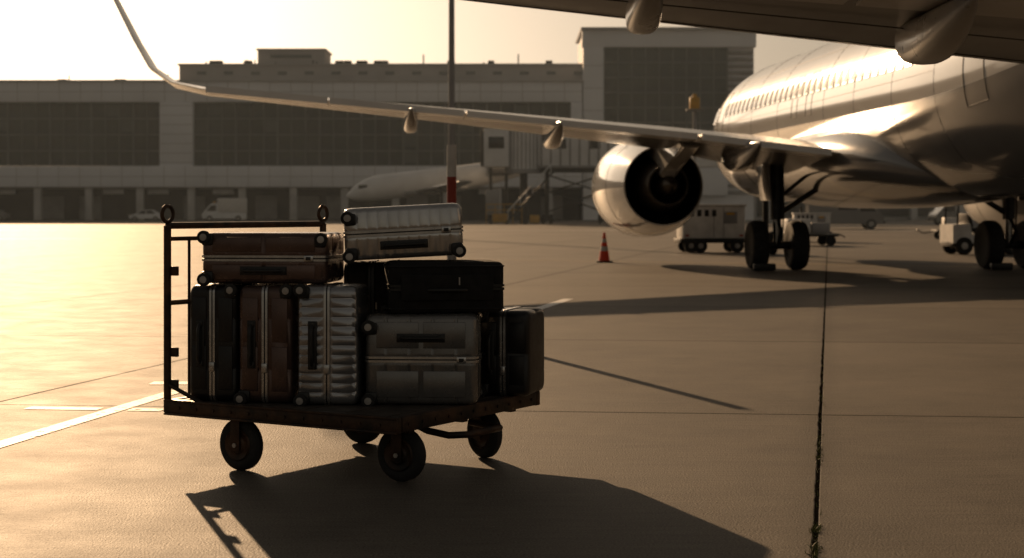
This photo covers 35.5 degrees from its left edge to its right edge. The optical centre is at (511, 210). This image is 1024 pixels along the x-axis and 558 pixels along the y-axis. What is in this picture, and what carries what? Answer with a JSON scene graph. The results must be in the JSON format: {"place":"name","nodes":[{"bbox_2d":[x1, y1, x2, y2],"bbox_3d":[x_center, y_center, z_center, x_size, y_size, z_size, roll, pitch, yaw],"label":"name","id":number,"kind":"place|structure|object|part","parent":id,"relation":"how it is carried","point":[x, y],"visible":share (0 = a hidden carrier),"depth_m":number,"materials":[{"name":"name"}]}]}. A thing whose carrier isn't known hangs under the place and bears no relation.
{"place":"outdoors","nodes":[
{"label":"outdoors","id":0,"kind":"place"},
{"bbox_2d":[0,0,831,79],"label":"sky","id":1,"kind":"structure","parent":0,"point":[40,39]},
{"bbox_2d":[0,220,1023,557],"bbox_3d":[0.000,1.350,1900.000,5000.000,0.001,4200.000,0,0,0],"label":"apron ground","id":2,"kind":"structure","parent":0,"point":[676,412],"depth_m":10.10,"materials":[{"name":"concrete"}]},
{"bbox_2d":[0,210,9,220],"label":"parked car","id":3,"kind":"object","parent":2,"relation":"on","point":[4,216],"visible":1,"depth_m":213.29,"materials":[{"name":"grey metal"}]},
{"bbox_2d":[25,407,100,409],"bbox_3d":[-3.055,1.346,10.900,0.514,0.001,0.130,0,0,7],"label":"painted line","id":4,"kind":"object","parent":2,"relation":"on","point":[81,408],"visible":1,"depth_m":10.88,"materials":[{"name":"white paint"}]},
{"bbox_2d":[0,390,177,447],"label":"painted line","id":5,"kind":"object","parent":2,"relation":"on","point":[46,430],"visible":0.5,"depth_m":10.26,"materials":[{"name":"white paint"}]},
{"bbox_2d":[128,210,160,220],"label":"parked car","id":6,"kind":"object","parent":2,"relation":"on","point":[154,215],"visible":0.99,"depth_m":211.13,"materials":[{"name":"grey metal"}]},
{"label":"windows","id":7,"kind":"part","parent":6,"relation":"part of","materials":[{"name":"black glass"}]},
{"bbox_2d":[126,408,163,410],"bbox_3d":[-2.475,1.346,10.825,0.232,0.001,0.130,0,0,7],"label":"painted line","id":8,"kind":"object","parent":2,"relation":"on","point":[147,409],"visible":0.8,"depth_m":10.83,"materials":[{"name":"white paint"}]},
{"bbox_2d":[14,228,304,234],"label":"taxi line","id":9,"kind":"object","parent":2,"relation":"on","point":[157,231],"depth_m":103.22,"materials":[{"name":"paint"}]},
{"bbox_2d":[150,382,187,383],"bbox_3d":[-2.660,1.346,12.500,0.320,0.001,0.200,0,0,0],"label":"painted line","id":10,"kind":"object","parent":2,"relation":"on","point":[163,383],"visible":0.4,"depth_m":12.46,"materials":[{"name":"white paint"}]},
{"bbox_2d":[201,198,246,220],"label":"service van","id":11,"kind":"object","parent":2,"relation":"on","point":[230,208],"visible":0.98,"depth_m":199.08,"materials":[{"name":"white metal"}]},
{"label":"windows","id":12,"kind":"part","parent":11,"relation":"part of","materials":[{"name":"black glass"}]},
{"bbox_2d":[160,204,539,481],"bbox_3d":[-0.808,0.657,8.665,1.618,1.385,1.446,0,0,31],"label":"baggage cart","id":13,"kind":"object","parent":2,"relation":"on","point":[401,452],"visible":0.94,"depth_m":8.27,"materials":[{"name":"paint"}]},
{"bbox_2d":[191,283,252,401],"bbox_3d":[-1.530,0.695,8.565,0.287,0.627,0.408,0,0,14],"label":"suitcase","id":14,"kind":"object","parent":13,"relation":"on","point":[215,342],"visible":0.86,"depth_m":8.40,"materials":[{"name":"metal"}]},
{"bbox_2d":[233,284,306,403],"bbox_3d":[-1.261,0.698,8.488,0.319,0.634,0.399,0,0,10],"label":"suitcase","id":15,"kind":"object","parent":13,"relation":"on","point":[268,343],"visible":0.91,"depth_m":8.33,"materials":[{"name":"brown metal"}]},
{"bbox_2d":[197,230,343,285],"bbox_3d":[-1.276,0.250,8.564,0.699,0.292,0.479,0,0,7],"label":"suitcase","id":16,"kind":"object","parent":15,"relation":"on","point":[274,257],"visible":0.99,"depth_m":8.37,"materials":[{"name":"brown metal"}]},
{"bbox_2d":[293,282,368,405],"bbox_3d":[-0.945,0.696,8.405,0.327,0.639,0.399,0,0,6],"label":"suitcase","id":17,"kind":"object","parent":13,"relation":"on","point":[332,317],"visible":0.96,"depth_m":8.25,"materials":[{"name":"silver metal"}]},
{"bbox_2d":[344,260,388,313],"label":"suitcase","id":18,"kind":"object","parent":13,"relation":"on","point":[370,274],"visible":0.24,"depth_m":8.69,"materials":[{"name":"black fabric"}]},
{"bbox_2d":[361,311,481,405],"bbox_3d":[-0.466,0.775,8.386,0.602,0.480,0.359,0,0,3],"label":"suitcase","id":19,"kind":"object","parent":13,"relation":"on","point":[423,358],"visible":0.99,"depth_m":8.25,"materials":[{"name":"metal"}]},
{"bbox_2d":[383,260,504,312],"bbox_3d":[-0.362,0.399,8.469,0.614,0.268,0.431,0,0,-9],"label":"suitcase","id":20,"kind":"object","parent":19,"relation":"on","point":[443,286],"visible":1,"depth_m":8.29,"materials":[{"name":"black fabric"}]},
{"bbox_2d":[340,203,465,263],"bbox_3d":[-0.580,0.117,8.550,0.644,0.287,0.469,-3,0,-4],"label":"suitcase","id":21,"kind":"object","parent":20,"relation":"on","point":[403,231],"visible":1,"depth_m":8.36,"materials":[{"name":"silver metal"}]},
{"bbox_2d":[479,306,543,396],"bbox_3d":[-0.011,0.772,8.796,0.302,0.486,0.408,0,0,16],"label":"suitcase","id":22,"kind":"object","parent":13,"relation":"on","point":[512,350],"visible":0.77,"depth_m":8.64,"materials":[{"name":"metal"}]},
{"bbox_2d":[346,163,519,206],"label":"regional jet","id":23,"kind":"object","parent":2,"relation":"on","point":[409,184],"visible":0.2,"depth_m":174.67,"materials":[{"name":"white metal"}]},
{"bbox_2d":[448,0,454,144],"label":"light mast","id":24,"kind":"object","parent":2,"relation":"on","point":[451,104],"visible":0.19,"depth_m":74.88,"materials":[{"name":"beige metal"}]},
{"bbox_2d":[447,145,455,259],"bbox_3d":[-0.660,0.315,17.500,0.400,2.070,0.398,0,0,0],"label":"marker post","id":25,"kind":"object","parent":2,"relation":"on","point":[451,173],"visible":0.22,"depth_m":17.45,"materials":[{"name":"metal"}]},
{"bbox_2d":[0,27,933,219],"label":"airport terminal","id":26,"kind":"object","parent":2,"relation":"on","point":[118,149],"visible":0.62,"depth_m":228.91,"materials":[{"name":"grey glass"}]},
{"bbox_2d":[43,196,562,218],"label":"dock doors","id":27,"kind":"structure","parent":26,"relation":"in","point":[53,206],"depth_m":234.79,"materials":[{"name":"grey metal"}]},
{"bbox_2d":[536,299,571,308],"bbox_3d":[0.455,1.346,22.450,0.160,0.001,3.983,0,0,12],"label":"painted line","id":28,"kind":"object","parent":2,"relation":"on","point":[551,304],"visible":0.6,"depth_m":23.19,"materials":[{"name":"white paint"}]},
{"bbox_2d":[113,0,1023,270],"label":"airliner","id":29,"kind":"object","parent":2,"relation":"on","point":[837,125],"visible":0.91,"depth_m":33.83,"materials":[{"name":"white metal"}]},
{"bbox_2d":[714,53,908,123],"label":"cabin windows","id":30,"kind":"structure","parent":29,"relation":"in","point":[895,55],"depth_m":35.92,"materials":[{"name":"black"}]},
{"bbox_2d":[713,51,910,124],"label":"window frames","id":31,"kind":"structure","parent":29,"relation":"in","point":[889,54],"depth_m":35.77,"materials":[{"name":"white metal"}]},
{"bbox_2d":[757,162,1023,200],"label":"gear doors","id":32,"kind":"structure","parent":29,"relation":"in","point":[763,174],"depth_m":36.44,"materials":[{"name":"white metal"}]},
{"bbox_2d":[480,127,718,223],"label":"jet bridge","id":33,"kind":"structure","parent":2,"relation":"on","point":[523,154],"depth_m":163.76,"materials":[{"name":"metal"}]},
{"bbox_2d":[488,137,597,148],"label":"windows","id":34,"kind":"structure","parent":33,"relation":"in","point":[493,142],"depth_m":163.23,"materials":[{"name":"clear glass"}]},
{"bbox_2d":[596,232,612,262],"bbox_3d":[2.410,0.960,41.800,0.420,0.780,0.420,0,0,0],"label":"traffic cone","id":35,"kind":"object","parent":2,"relation":"on","point":[604,256],"visible":1,"depth_m":41.71,"materials":[{"name":"plastic"}]},
{"bbox_2d":[685,94,703,162],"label":"warning beacon","id":36,"kind":"object","parent":2,"relation":"on","point":[694,103],"visible":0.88,"depth_m":119.77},
{"bbox_2d":[674,204,746,252],"bbox_3d":[6.840,0.449,52.027,2.981,1.798,1.330,0,0,-4],"label":"ground power unit","id":37,"kind":"object","parent":2,"relation":"on","point":[702,227],"visible":0.91,"depth_m":51.39,"materials":[{"name":"metal"}]},
{"bbox_2d":[464,0,1023,64],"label":"airliner","id":38,"kind":"object","parent":2,"relation":"on","point":[922,32],"visible":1,"depth_m":12.59,"materials":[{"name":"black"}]},
{"bbox_2d":[781,219,838,245],"bbox_3d":[10.895,0.837,61.965,3.213,1.023,1.400,0,0,-5],"label":"equipment dolly","id":39,"kind":"object","parent":2,"relation":"on","point":[822,227],"visible":0.5,"depth_m":61.73,"materials":[{"name":"metal"}]},
{"bbox_2d":[805,347,825,557],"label":"joint weeds","id":40,"kind":"object","parent":2,"relation":"on","point":[816,553],"visible":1,"depth_m":6.74,"materials":[{"name":"plant"}]},
{"bbox_2d":[792,207,844,237],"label":"ground power unit","id":41,"kind":"object","parent":2,"relation":"on","point":[818,217],"visible":0.29,"depth_m":68.92,"materials":[{"name":"metal"}]},
{"bbox_2d":[805,204,884,228],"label":"service van","id":42,"kind":"object","parent":2,"relation":"on","point":[867,218],"visible":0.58,"depth_m":116.99,"materials":[{"name":"white metal"}]},
{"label":"windows","id":43,"kind":"part","parent":42,"relation":"part of","materials":[{"name":"black glass"}]},
{"bbox_2d":[769,230,930,230],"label":"painted line","id":44,"kind":"object","parent":2,"relation":"on","point":[875,230],"visible":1,"depth_m":108.42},
{"bbox_2d":[917,218,978,238],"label":"equipment dolly","id":45,"kind":"object","parent":2,"relation":"on","point":[948,221],"visible":0.22,"depth_m":74.66,"materials":[{"name":"metal"}]},
{"bbox_2d":[927,205,972,224],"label":"service van","id":46,"kind":"object","parent":2,"relation":"on","point":[936,215],"visible":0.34,"depth_m":148.88,"materials":[{"name":"white metal"}]},
{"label":"windows","id":47,"kind":"part","parent":46,"relation":"part of","materials":[{"name":"black glass"}]},
{"bbox_2d":[940,205,1012,254],"bbox_3d":[14.575,0.375,49.508,2.350,1.950,1.240,0,0,-6],"label":"baggage tractor","id":48,"kind":"object","parent":2,"relation":"on","point":[957,237],"visible":0.4,"depth_m":48.91,"materials":[{"name":"metal"}]}
]}

